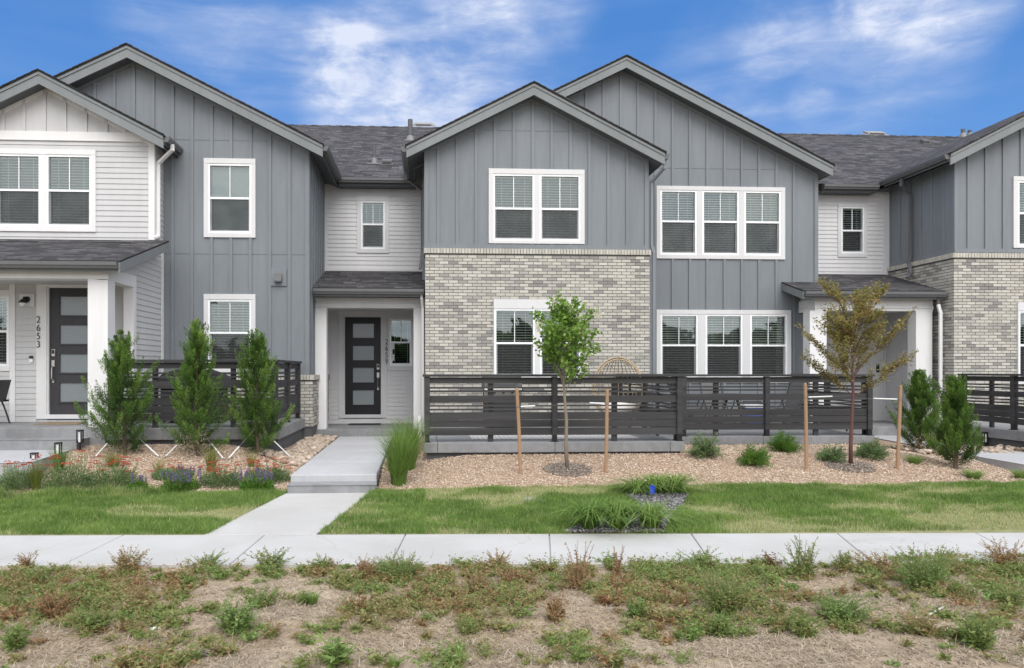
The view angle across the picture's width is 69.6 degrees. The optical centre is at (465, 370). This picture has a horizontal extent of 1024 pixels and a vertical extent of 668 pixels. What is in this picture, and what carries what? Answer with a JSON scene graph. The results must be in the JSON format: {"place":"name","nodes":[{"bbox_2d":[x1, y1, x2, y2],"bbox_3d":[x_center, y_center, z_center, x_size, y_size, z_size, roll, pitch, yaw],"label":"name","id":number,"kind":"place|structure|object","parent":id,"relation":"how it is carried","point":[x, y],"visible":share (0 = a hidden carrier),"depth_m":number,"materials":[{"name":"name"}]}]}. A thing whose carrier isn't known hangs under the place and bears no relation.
{"place":"outdoors","nodes":[
{"label":"outdoors","id":0,"kind":"place"},
{"bbox_2d":[0,450,69,483],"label":"walk","id":1,"kind":"structure","parent":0,"point":[13,455],"depth_m":10.97,"materials":[{"name":"concrete"}]},
{"bbox_2d":[0,487,286,534],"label":"lawn","id":2,"kind":"structure","parent":0,"point":[188,514],"depth_m":8.65,"materials":[{"name":"plant"}]},
{"bbox_2d":[0,481,172,499],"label":"tall turf","id":3,"kind":"structure","parent":2,"relation":"on","point":[106,488],"depth_m":9.85,"materials":[{"name":"green plant"}]},
{"bbox_2d":[1,438,336,493],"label":"gravel bed","id":4,"kind":"object","parent":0,"point":[177,463],"visible":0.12,"depth_m":11.53,"materials":[{"name":"beige gravel"}]},
{"bbox_2d":[0,457,41,493],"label":"yarrow","id":5,"kind":"object","parent":4,"relation":"on","point":[14,482],"visible":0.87,"depth_m":10.05,"materials":[{"name":"green plant"}]},
{"bbox_2d":[31,449,95,490],"bbox_3d":[-5.562,1.397,10.185,0.823,0.578,0.577,0,0,-23],"label":"yarrow","id":6,"kind":"object","parent":4,"relation":"on","point":[60,480],"visible":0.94,"depth_m":10.14,"materials":[{"name":"green plant"}]},
{"bbox_2d":[83,455,141,489],"bbox_3d":[-4.965,1.428,10.320,0.786,0.485,0.611,0,0,-3],"label":"yarrow","id":7,"kind":"object","parent":4,"relation":"on","point":[123,477],"visible":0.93,"depth_m":10.25,"materials":[{"name":"green plant"}]},
{"bbox_2d":[73,329,160,454],"bbox_3d":[-5.593,0.367,11.788,1.303,2.060,1.243,0,0,-3],"label":"juniper","id":8,"kind":"object","parent":4,"relation":"on","point":[120,364],"visible":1,"depth_m":11.71,"materials":[{"name":"green plant"}]},
{"bbox_2d":[160,464,201,492],"bbox_3d":[-3.942,1.498,10.184,0.543,0.386,0.413,0,0,21],"label":"salvia","id":9,"kind":"object","parent":4,"relation":"on","point":[179,482],"visible":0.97,"depth_m":10.14,"materials":[{"name":"green plant"}]},
{"bbox_2d":[154,317,236,455],"bbox_3d":[-4.300,0.277,11.853,1.094,2.272,1.152,0,0,27],"label":"juniper","id":10,"kind":"object","parent":4,"relation":"on","point":[198,350],"visible":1,"depth_m":11.70,"materials":[{"name":"green plant"}]},
{"bbox_2d":[198,460,243,488],"bbox_3d":[-3.453,1.480,10.421,0.663,0.406,0.494,0,0,-3],"label":"yarrow","id":11,"kind":"object","parent":4,"relation":"on","point":[208,480],"visible":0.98,"depth_m":10.36,"materials":[{"name":"green plant"}]},
{"bbox_2d":[235,466,275,490],"bbox_3d":[-2.917,1.528,10.234,0.557,0.363,0.396,0,0,-3],"label":"salvia","id":12,"kind":"object","parent":4,"relation":"on","point":[251,483],"visible":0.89,"depth_m":10.19,"materials":[{"name":"green plant"}]},
{"bbox_2d":[228,328,294,454],"bbox_3d":[-3.412,0.366,12.192,1.081,2.164,0.916,0,0,-3],"label":"juniper","id":13,"kind":"object","parent":4,"relation":"on","point":[258,377],"visible":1,"depth_m":12.18,"materials":[{"name":"green plant"}]},
{"bbox_2d":[244,456,291,483],"bbox_3d":[-2.878,1.459,10.733,0.731,0.379,0.517,0,0,-3],"label":"yarrow","id":14,"kind":"object","parent":4,"relation":"on","point":[277,473],"visible":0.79,"depth_m":10.70,"materials":[{"name":"green plant"}]},
{"bbox_2d":[246,434,336,466],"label":"river cobbles","id":15,"kind":"object","parent":4,"relation":"on","point":[302,452],"visible":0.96,"depth_m":12.87,"materials":[{"name":"beige stone"}]},
{"bbox_2d":[158,369,230,423],"bbox_3d":[-5.133,0.480,13.943,1.398,1.017,0.600,0,0,-3],"label":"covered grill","id":16,"kind":"object","parent":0,"point":[178,370],"visible":0.25,"depth_m":13.66,"materials":[{"name":"black fabric"}]},
{"bbox_2d":[205,507,349,535],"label":"front walk","id":17,"kind":"structure","parent":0,"point":[287,521],"depth_m":8.38,"materials":[{"name":"concrete"}]},
{"bbox_2d":[259,493,368,507],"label":"front walk","id":18,"kind":"structure","parent":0,"point":[316,500],"depth_m":9.58,"materials":[{"name":"concrete"}]},
{"bbox_2d":[291,436,391,488],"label":"walk","id":19,"kind":"structure","parent":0,"point":[354,458],"depth_m":11.77,"materials":[{"name":"concrete"}]},
{"bbox_2d":[122,418,846,535],"bbox_3d":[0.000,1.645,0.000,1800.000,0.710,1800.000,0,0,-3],"label":"ground","id":20,"kind":"structure","parent":0,"point":[364,418],"depth_m":10.83,"materials":[{"name":"grey concrete"}]},
{"bbox_2d":[0,437,89,450],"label":"step","id":21,"kind":"object","parent":20,"relation":"on","point":[27,443],"visible":0.41,"depth_m":12.00,"materials":[{"name":"concrete"}]},
{"bbox_2d":[0,42,344,444],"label":"townhouse","id":22,"kind":"structure","parent":20,"relation":"on","point":[157,204],"depth_m":14.95,"materials":[{"name":"grey wood"}]},
{"bbox_2d":[0,290,8,370],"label":"window","id":23,"kind":"structure","parent":22,"relation":"in","point":[4,294],"depth_m":13.85,"materials":[{"name":"plastic"}]},
{"bbox_2d":[0,148,95,231],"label":"window","id":24,"kind":"structure","parent":22,"relation":"in","point":[41,218],"depth_m":14.67,"materials":[{"name":"plastic"}]},
{"bbox_2d":[50,288,87,413],"bbox_3d":[-7.415,-0.366,13.924,0.920,2.401,0.111,0,0,-3],"label":"front door","id":25,"kind":"structure","parent":22,"relation":"in","point":[68,306],"depth_m":13.95,"materials":[{"name":"black glass"}]},
{"bbox_2d":[204,158,255,237],"bbox_3d":[-4.921,-3.600,15.403,1.064,1.649,0.166,0,0,-3],"label":"window","id":26,"kind":"structure","parent":22,"relation":"in","point":[229,183],"depth_m":15.37,"materials":[{"name":"plastic"}]},
{"bbox_2d":[204,294,255,371],"bbox_3d":[-4.942,-0.762,15.788,1.064,1.661,0.936,0,0,-3],"label":"window","id":27,"kind":"structure","parent":22,"relation":"in","point":[229,317],"depth_m":15.45,"materials":[{"name":"plastic"}]},
{"bbox_2d":[107,429,301,451],"bbox_3d":[-5.263,1.365,13.871,3.899,0.350,2.530,0,0,-3],"label":"patio footing","id":28,"kind":"object","parent":20,"relation":"on","point":[289,440],"visible":0.14,"depth_m":12.70,"materials":[{"name":"grey concrete"}]},
{"bbox_2d":[106,418,304,439],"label":"patio slab","id":29,"kind":"structure","parent":28,"relation":"on","point":[289,428],"depth_m":12.61,"materials":[{"name":"concrete"}]},
{"bbox_2d":[109,359,301,427],"bbox_3d":[-4.752,0.400,13.893,2.873,1.177,2.570,0,0,-3],"label":"slat fence","id":30,"kind":"object","parent":29,"relation":"on","point":[167,413],"visible":0.52,"depth_m":12.70,"materials":[{"name":"black metal"}]},
{"bbox_2d":[286,481,376,492],"bbox_3d":[-1.852,1.709,10.315,1.229,0.262,0.464,0,0,-3],"label":"front step","id":31,"kind":"object","parent":20,"relation":"on","point":[333,487],"visible":0.48,"depth_m":10.11,"materials":[{"name":"concrete"}]},
{"bbox_2d":[427,451,679,459],"bbox_3d":[3.353,1.487,14.563,8.223,0.306,4.880,0,0,-3],"label":"patio footing","id":32,"kind":"object","parent":20,"relation":"on","point":[432,456],"visible":0.07,"depth_m":11.98,"materials":[{"name":"grey concrete"}]},
{"bbox_2d":[424,427,683,452],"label":"patio slab","id":33,"kind":"structure","parent":32,"relation":"on","point":[468,444],"depth_m":11.99,"materials":[{"name":"concrete"}]},
{"bbox_2d":[460,383,543,427],"bbox_3d":[0.744,0.631,14.935,1.680,1.069,0.635,0,0,-3],"label":"gas grill","id":34,"kind":"object","parent":33,"relation":"on","point":[503,385],"visible":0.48,"depth_m":14.69,"materials":[{"name":"black metal"}]},
{"bbox_2d":[422,373,684,442],"bbox_3d":[1.360,0.615,13.904,4.316,1.105,3.870,0,0,-3],"label":"slat fence","id":35,"kind":"object","parent":33,"relation":"on","point":[656,420],"visible":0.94,"depth_m":12.03,"materials":[{"name":"black wood"}]},
{"bbox_2d":[469,435,640,439],"bbox_3d":[1.493,1.162,13.576,2.879,0.008,2.250,0,0,-3],"label":"outdoor rug","id":36,"kind":"object","parent":33,"relation":"on","point":[485,437],"visible":0.29,"depth_m":12.71,"materials":[{"name":"grey fabric"}]},
{"bbox_2d":[592,357,641,419],"bbox_3d":[2.966,0.454,14.337,1.015,1.440,0.819,0,0,-3],"label":"wicker chair","id":37,"kind":"object","parent":33,"relation":"on","point":[610,360],"visible":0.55,"depth_m":14.26,"materials":[{"name":"beige wicker"}]},
{"bbox_2d":[659,429,874,444],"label":"patio slab","id":38,"kind":"structure","parent":32,"relation":"on","point":[737,437],"depth_m":13.56,"materials":[{"name":"concrete"}]},
{"bbox_2d":[682,374,874,436],"bbox_3d":[5.688,0.639,14.940,3.666,1.138,2.870,0,0,-3],"label":"slat fence","id":39,"kind":"object","parent":38,"relation":"on","point":[715,419],"visible":0.87,"depth_m":13.56,"materials":[{"name":"grey wood"}]},
{"bbox_2d":[313,54,836,444],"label":"townhouse","id":40,"kind":"structure","parent":20,"relation":"on","point":[665,222],"depth_m":16.94,"materials":[{"name":"grey wood"}]},
{"bbox_2d":[345,317,380,414],"bbox_3d":[-2.505,-0.113,17.996,0.874,2.388,0.111,0,0,-3],"label":"front door","id":41,"kind":"structure","parent":40,"relation":"in","point":[362,334],"depth_m":18.03,"materials":[{"name":"black glass"}]},
{"bbox_2d":[357,196,388,252],"bbox_3d":[-2.283,-3.571,18.435,0.783,1.394,0.936,0,0,-3],"label":"window","id":42,"kind":"structure","parent":40,"relation":"in","point":[372,211],"depth_m":18.00,"materials":[{"name":"beige"}]},
{"bbox_2d":[387,315,413,369],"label":"window","id":43,"kind":"structure","parent":40,"relation":"in","point":[400,328],"depth_m":18.13,"materials":[{"name":"beige"}]},
{"bbox_2d":[489,168,584,249],"bbox_3d":[1.524,-3.539,16.338,2.088,1.629,0.936,0,0,-3],"label":"window","id":44,"kind":"structure","parent":40,"relation":"in","point":[527,206],"depth_m":15.94,"materials":[{"name":"plastic"}]},
{"bbox_2d":[493,299,580,373],"bbox_3d":[1.535,-0.636,16.279,2.027,1.789,0.936,0,0,-3],"label":"window","id":45,"kind":"structure","parent":40,"relation":"in","point":[514,353],"depth_m":15.91,"materials":[{"name":"plastic"}]},
{"bbox_2d":[657,186,784,259],"bbox_3d":[5.994,-3.472,17.732,3.087,1.703,0.936,0,0,-3],"label":"window","id":46,"kind":"structure","parent":40,"relation":"in","point":[694,222],"depth_m":17.35,"materials":[{"name":"plastic"}]},
{"bbox_2d":[657,310,790,382],"bbox_3d":[6.067,-0.564,17.736,3.232,1.718,0.936,0,0,-3],"label":"window","id":47,"kind":"structure","parent":40,"relation":"in","point":[688,341],"depth_m":17.36,"materials":[{"name":"plastic"}]},
{"bbox_2d":[778,111,1023,435],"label":"townhouse","id":48,"kind":"structure","parent":20,"relation":"on","point":[931,228],"depth_m":16.79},
{"bbox_2d":[837,203,867,256],"bbox_3d":[9.805,-3.554,19.090,0.771,1.358,0.936,0,0,-3],"label":"window","id":49,"kind":"structure","parent":48,"relation":"in","point":[852,218],"depth_m":18.66,"materials":[{"name":"beige"}]},
{"bbox_2d":[1013,176,1023,247],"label":"window","id":50,"kind":"structure","parent":48,"relation":"in","point":[1018,181],"depth_m":16.46,"materials":[{"name":"plastic"}]},
{"bbox_2d":[1017,302,1023,383],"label":"window","id":51,"kind":"structure","parent":48,"relation":"in","point":[1020,305],"depth_m":16.42,"materials":[{"name":"plastic"}]},
{"bbox_2d":[934,431,1023,450],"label":"patio footing","id":52,"kind":"object","parent":20,"relation":"on","point":[997,441],"depth_m":14.24,"materials":[{"name":"grey concrete"}]},
{"bbox_2d":[934,421,1023,441],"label":"patio slab","id":53,"kind":"structure","parent":52,"relation":"on","point":[1000,431],"depth_m":14.37,"materials":[{"name":"concrete"}]},
{"bbox_2d":[958,374,1023,429],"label":"slat fence","id":54,"kind":"object","parent":53,"relation":"on","point":[1013,411],"visible":0.73,"depth_m":14.40,"materials":[{"name":"black metal"}]},
{"bbox_2d":[0,533,1023,567],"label":"sidewalk","id":55,"kind":"structure","parent":0,"point":[90,550],"depth_m":7.26,"materials":[{"name":"concrete"}]},
{"bbox_2d":[0,555,1023,667],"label":"dirt verge","id":56,"kind":"structure","parent":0,"point":[915,662],"depth_m":4.94,"materials":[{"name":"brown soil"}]},
{"bbox_2d":[0,614,37,652],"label":"weed","id":57,"kind":"object","parent":56,"relation":"on","point":[14,639],"visible":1,"depth_m":4.69,"materials":[{"name":"green plant"}]},
{"bbox_2d":[27,587,82,619],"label":"weed","id":58,"kind":"object","parent":56,"relation":"on","point":[48,605],"visible":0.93,"depth_m":5.24,"materials":[{"name":"brown plant"}]},
{"bbox_2d":[68,602,110,633],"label":"weed","id":59,"kind":"object","parent":56,"relation":"on","point":[94,623],"visible":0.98,"depth_m":4.93,"materials":[{"name":"green plant"}]},
{"bbox_2d":[107,546,149,570],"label":"weed","id":60,"kind":"object","parent":56,"relation":"on","point":[122,560],"visible":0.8,"depth_m":6.45,"materials":[{"name":"brown plant"}]},
{"bbox_2d":[207,597,264,634],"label":"weed","id":61,"kind":"object","parent":56,"relation":"on","point":[231,619],"visible":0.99,"depth_m":4.95,"materials":[{"name":"green plant"}]},
{"bbox_2d":[239,584,283,608],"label":"weed","id":62,"kind":"object","parent":56,"relation":"on","point":[263,601],"visible":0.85,"depth_m":5.52,"materials":[{"name":"green plant"}]},
{"bbox_2d":[244,544,294,567],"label":"weed","id":63,"kind":"object","parent":56,"relation":"on","point":[274,562],"visible":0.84,"depth_m":6.54,"materials":[{"name":"green plant"}]},
{"bbox_2d":[313,632,360,667],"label":"weed","id":64,"kind":"object","parent":56,"relation":"on","point":[336,652],"visible":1,"depth_m":4.38,"materials":[{"name":"green plant"}]},
{"bbox_2d":[371,547,426,578],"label":"weed","id":65,"kind":"object","parent":56,"relation":"on","point":[398,570],"visible":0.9,"depth_m":6.28,"materials":[{"name":"green plant"}]},
{"bbox_2d":[0,545,1023,667],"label":"weed cover","id":66,"kind":"object","parent":56,"relation":"on","point":[91,583],"visible":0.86,"depth_m":5.51,"materials":[{"name":"green plant"}]},
{"bbox_2d":[541,591,569,622],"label":"weed","id":67,"kind":"object","parent":56,"relation":"on","point":[553,613],"visible":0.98,"depth_m":5.16,"materials":[{"name":"brown plant"}]},
{"bbox_2d":[560,541,593,590],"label":"weed","id":68,"kind":"object","parent":56,"relation":"on","point":[576,576],"visible":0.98,"depth_m":5.92,"materials":[{"name":"brown plant"}]},
{"bbox_2d":[620,595,652,619],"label":"weed","id":69,"kind":"object","parent":56,"relation":"on","point":[632,611],"visible":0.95,"depth_m":5.25,"materials":[{"name":"green plant"}]},
{"bbox_2d":[697,608,738,637],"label":"weed","id":70,"kind":"object","parent":56,"relation":"on","point":[723,625],"visible":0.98,"depth_m":4.95,"materials":[{"name":"green plant"}]},
{"bbox_2d":[685,562,775,616],"bbox_3d":[1.937,1.607,5.341,0.599,0.301,0.546,0,0,27],"label":"weed","id":71,"kind":"object","parent":56,"relation":"on","point":[721,596],"visible":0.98,"depth_m":5.33,"materials":[{"name":"green plant"}]},
{"bbox_2d":[778,535,825,578],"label":"weed","id":72,"kind":"object","parent":56,"relation":"on","point":[804,565],"visible":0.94,"depth_m":6.28,"materials":[{"name":"green plant"}]},
{"bbox_2d":[785,611,827,637],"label":"weed","id":73,"kind":"object","parent":56,"relation":"on","point":[806,630],"visible":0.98,"depth_m":4.88,"materials":[{"name":"green plant"}]},
{"bbox_2d":[809,587,893,624],"bbox_3d":[2.731,1.703,5.263,0.485,0.210,0.489,0,0,-42],"label":"weed","id":74,"kind":"object","parent":56,"relation":"on","point":[849,610],"visible":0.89,"depth_m":5.25,"materials":[{"name":"green plant"}]},
{"bbox_2d":[883,603,955,636],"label":"weed","id":75,"kind":"object","parent":56,"relation":"on","point":[918,625],"visible":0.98,"depth_m":4.93,"materials":[{"name":"green plant"}]},
{"bbox_2d":[886,543,964,592],"bbox_3d":[3.697,1.595,5.941,0.568,0.376,0.504,0,0,-3],"label":"weed","id":76,"kind":"object","parent":56,"relation":"on","point":[915,574],"visible":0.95,"depth_m":5.90,"materials":[{"name":"green plant"}]},
{"bbox_2d":[949,607,1004,651],"bbox_3d":[3.293,1.652,4.697,0.393,0.252,0.297,0,0,-3],"label":"weed","id":77,"kind":"object","parent":56,"relation":"on","point":[974,635],"visible":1,"depth_m":4.65,"materials":[{"name":"green plant"}]},
{"bbox_2d":[979,535,1023,565],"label":"weed","id":78,"kind":"object","parent":56,"relation":"on","point":[1015,557],"visible":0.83,"depth_m":6.63,"materials":[{"name":"brown plant"}]},
{"bbox_2d":[983,577,1023,608],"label":"weed","id":79,"kind":"object","parent":56,"relation":"on","point":[1003,592],"visible":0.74,"depth_m":5.51,"materials":[{"name":"green plant"}]},
{"bbox_2d":[0,0,1023,136],"label":"sky","id":80,"kind":"structure","parent":0,"point":[843,67],"materials":[{"name":"blue"}]},
{"bbox_2d":[319,477,1023,534],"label":"lawn","id":81,"kind":"structure","parent":0,"point":[1011,530],"depth_m":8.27,"materials":[{"name":"plant"}]},
{"bbox_2d":[566,494,687,532],"bbox_3d":[2.124,1.703,8.833,0.928,0.067,2.710,0,0,28],"label":"rock strip","id":82,"kind":"object","parent":81,"relation":"on","point":[619,530],"visible":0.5,"depth_m":7.92,"materials":[{"name":"grey gravel"}]},
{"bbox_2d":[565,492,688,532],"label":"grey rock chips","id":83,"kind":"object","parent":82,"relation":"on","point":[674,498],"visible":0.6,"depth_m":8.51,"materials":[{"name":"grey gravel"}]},
{"bbox_2d":[525,494,650,531],"bbox_3d":[1.335,1.583,8.043,1.558,0.338,1.605,0,0,-3],"label":"daylily","id":84,"kind":"object","parent":83,"relation":"on","point":[590,523],"visible":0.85,"depth_m":7.95,"materials":[{"name":"green plant"}]},
{"bbox_2d":[557,496,686,530],"bbox_3d":[1.653,1.588,7.985,1.572,0.327,1.386,0,0,27],"label":"daylily","id":85,"kind":"object","parent":83,"relation":"on","point":[623,522],"visible":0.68,"depth_m":7.92,"materials":[{"name":"green plant"}]},
{"bbox_2d":[587,499,709,531],"bbox_3d":[2.033,1.601,8.074,1.666,0.300,1.660,0,0,-3],"label":"daylily","id":86,"kind":"object","parent":83,"relation":"on","point":[645,520],"visible":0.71,"depth_m":7.99,"materials":[{"name":"green plant"}]},
{"bbox_2d":[594,476,683,496],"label":"daylily","id":87,"kind":"object","parent":81,"relation":"on","point":[637,491],"visible":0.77,"depth_m":9.83,"materials":[{"name":"green plant"}]},
{"bbox_2d":[604,471,708,495],"bbox_3d":[2.553,1.548,9.902,1.542,0.280,1.472,0,0,-3],"label":"daylily","id":88,"kind":"object","parent":81,"relation":"on","point":[661,480],"visible":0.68,"depth_m":9.85,"materials":[{"name":"green plant"}]},
{"bbox_2d":[625,471,723,493],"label":"daylily","id":89,"kind":"object","parent":81,"relation":"on","point":[676,483],"visible":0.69,"depth_m":9.91,"materials":[{"name":"green plant"}]},
{"bbox_2d":[377,436,1023,489],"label":"gravel bed","id":90,"kind":"object","parent":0,"point":[886,443],"visible":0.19,"depth_m":11.23,"materials":[{"name":"beige gravel"}]},
{"bbox_2d":[364,425,430,485],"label":"reed grass","id":91,"kind":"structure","parent":90,"relation":"on","point":[398,467],"depth_m":10.51,"materials":[{"name":"green plant"}]},
{"bbox_2d":[373,414,436,470],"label":"reed grass","id":92,"kind":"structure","parent":90,"relation":"on","point":[410,432],"depth_m":11.33,"materials":[{"name":"green plant"}]},
{"bbox_2d":[529,289,603,469],"bbox_3d":[1.502,0.181,11.200,1.162,2.809,0.942,0,0,32],"label":"young tree","id":93,"kind":"object","parent":90,"relation":"on","point":[566,315],"visible":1,"depth_m":11.10,"materials":[{"name":"green plant"}]},
{"bbox_2d":[543,462,591,476],"bbox_3d":[1.559,1.500,11.181,0.775,0.152,0.645,0,0,-3],"label":"mulch ring","id":94,"kind":"object","parent":90,"relation":"on","point":[575,466],"visible":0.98,"depth_m":11.12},
{"bbox_2d":[682,429,726,458],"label":"shrub","id":95,"kind":"object","parent":90,"relation":"on","point":[705,448],"visible":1,"depth_m":11.76,"materials":[{"name":"green plant"}]},
{"bbox_2d":[735,441,775,468],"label":"shrub","id":96,"kind":"object","parent":90,"relation":"on","point":[755,457],"visible":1,"depth_m":11.38,"materials":[{"name":"green plant"}]},
{"bbox_2d":[763,429,803,452],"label":"shrub","id":97,"kind":"object","parent":90,"relation":"on","point":[782,443],"visible":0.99,"depth_m":12.27,"materials":[{"name":"green plant"}]},
{"bbox_2d":[803,383,807,469],"bbox_3d":[5.251,0.914,11.325,0.067,1.442,0.054,0,0,-3],"label":"tree stake","id":98,"kind":"object","parent":90,"relation":"on","point":[805,430],"visible":0.85,"depth_m":11.30,"materials":[{"name":"brown wood"}]},
{"bbox_2d":[814,441,847,463],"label":"shrub","id":99,"kind":"object","parent":90,"relation":"on","point":[836,455],"visible":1,"depth_m":11.63,"materials":[{"name":"green plant"}]},
{"bbox_2d":[825,459,876,472],"bbox_3d":[6.017,1.490,11.480,0.764,0.148,0.632,0,0,-3],"label":"mulch ring","id":100,"kind":"object","parent":90,"relation":"on","point":[860,465],"visible":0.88,"depth_m":11.40,"materials":[{"name":"grey gravel"}]},
{"bbox_2d":[795,277,918,466],"bbox_3d":[6.047,0.031,11.464,1.493,3.086,1.667,0,0,-14],"label":"young tree","id":101,"kind":"object","parent":90,"relation":"on","point":[844,336],"visible":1,"depth_m":11.39,"materials":[{"name":"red plant"}]},
{"bbox_2d":[853,437,893,459],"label":"shrub","id":102,"kind":"object","parent":90,"relation":"on","point":[872,450],"visible":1,"depth_m":11.83,"materials":[{"name":"green plant"}]},
{"bbox_2d":[896,385,901,469],"bbox_3d":[6.714,0.935,11.373,0.102,1.415,0.054,0,0,-3],"label":"tree stake","id":103,"kind":"object","parent":90,"relation":"on","point":[899,429],"visible":0.85,"depth_m":11.35,"materials":[{"name":"brown wood"}]},
{"bbox_2d":[885,368,943,452],"bbox_3d":[8.378,0.751,13.507,1.094,1.594,0.903,0,0,-3],"label":"juniper","id":104,"kind":"object","parent":90,"relation":"on","point":[920,397],"visible":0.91,"depth_m":13.38,"materials":[{"name":"green plant"}]},
{"bbox_2d":[921,374,985,469],"bbox_3d":[7.680,0.822,11.583,0.871,1.537,0.831,0,0,-22],"label":"juniper","id":105,"kind":"object","parent":90,"relation":"on","point":[955,426],"visible":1,"depth_m":11.46,"materials":[{"name":"green plant"}]},
{"bbox_2d":[890,444,1023,454],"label":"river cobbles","id":106,"kind":"object","parent":90,"relation":"on","point":[998,448],"visible":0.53,"depth_m":13.45,"materials":[{"name":"beige stone"}]},
{"bbox_2d":[875,435,1023,471],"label":"walk","id":107,"kind":"structure","parent":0,"point":[1014,461],"depth_m":12.40,"materials":[{"name":"concrete"}]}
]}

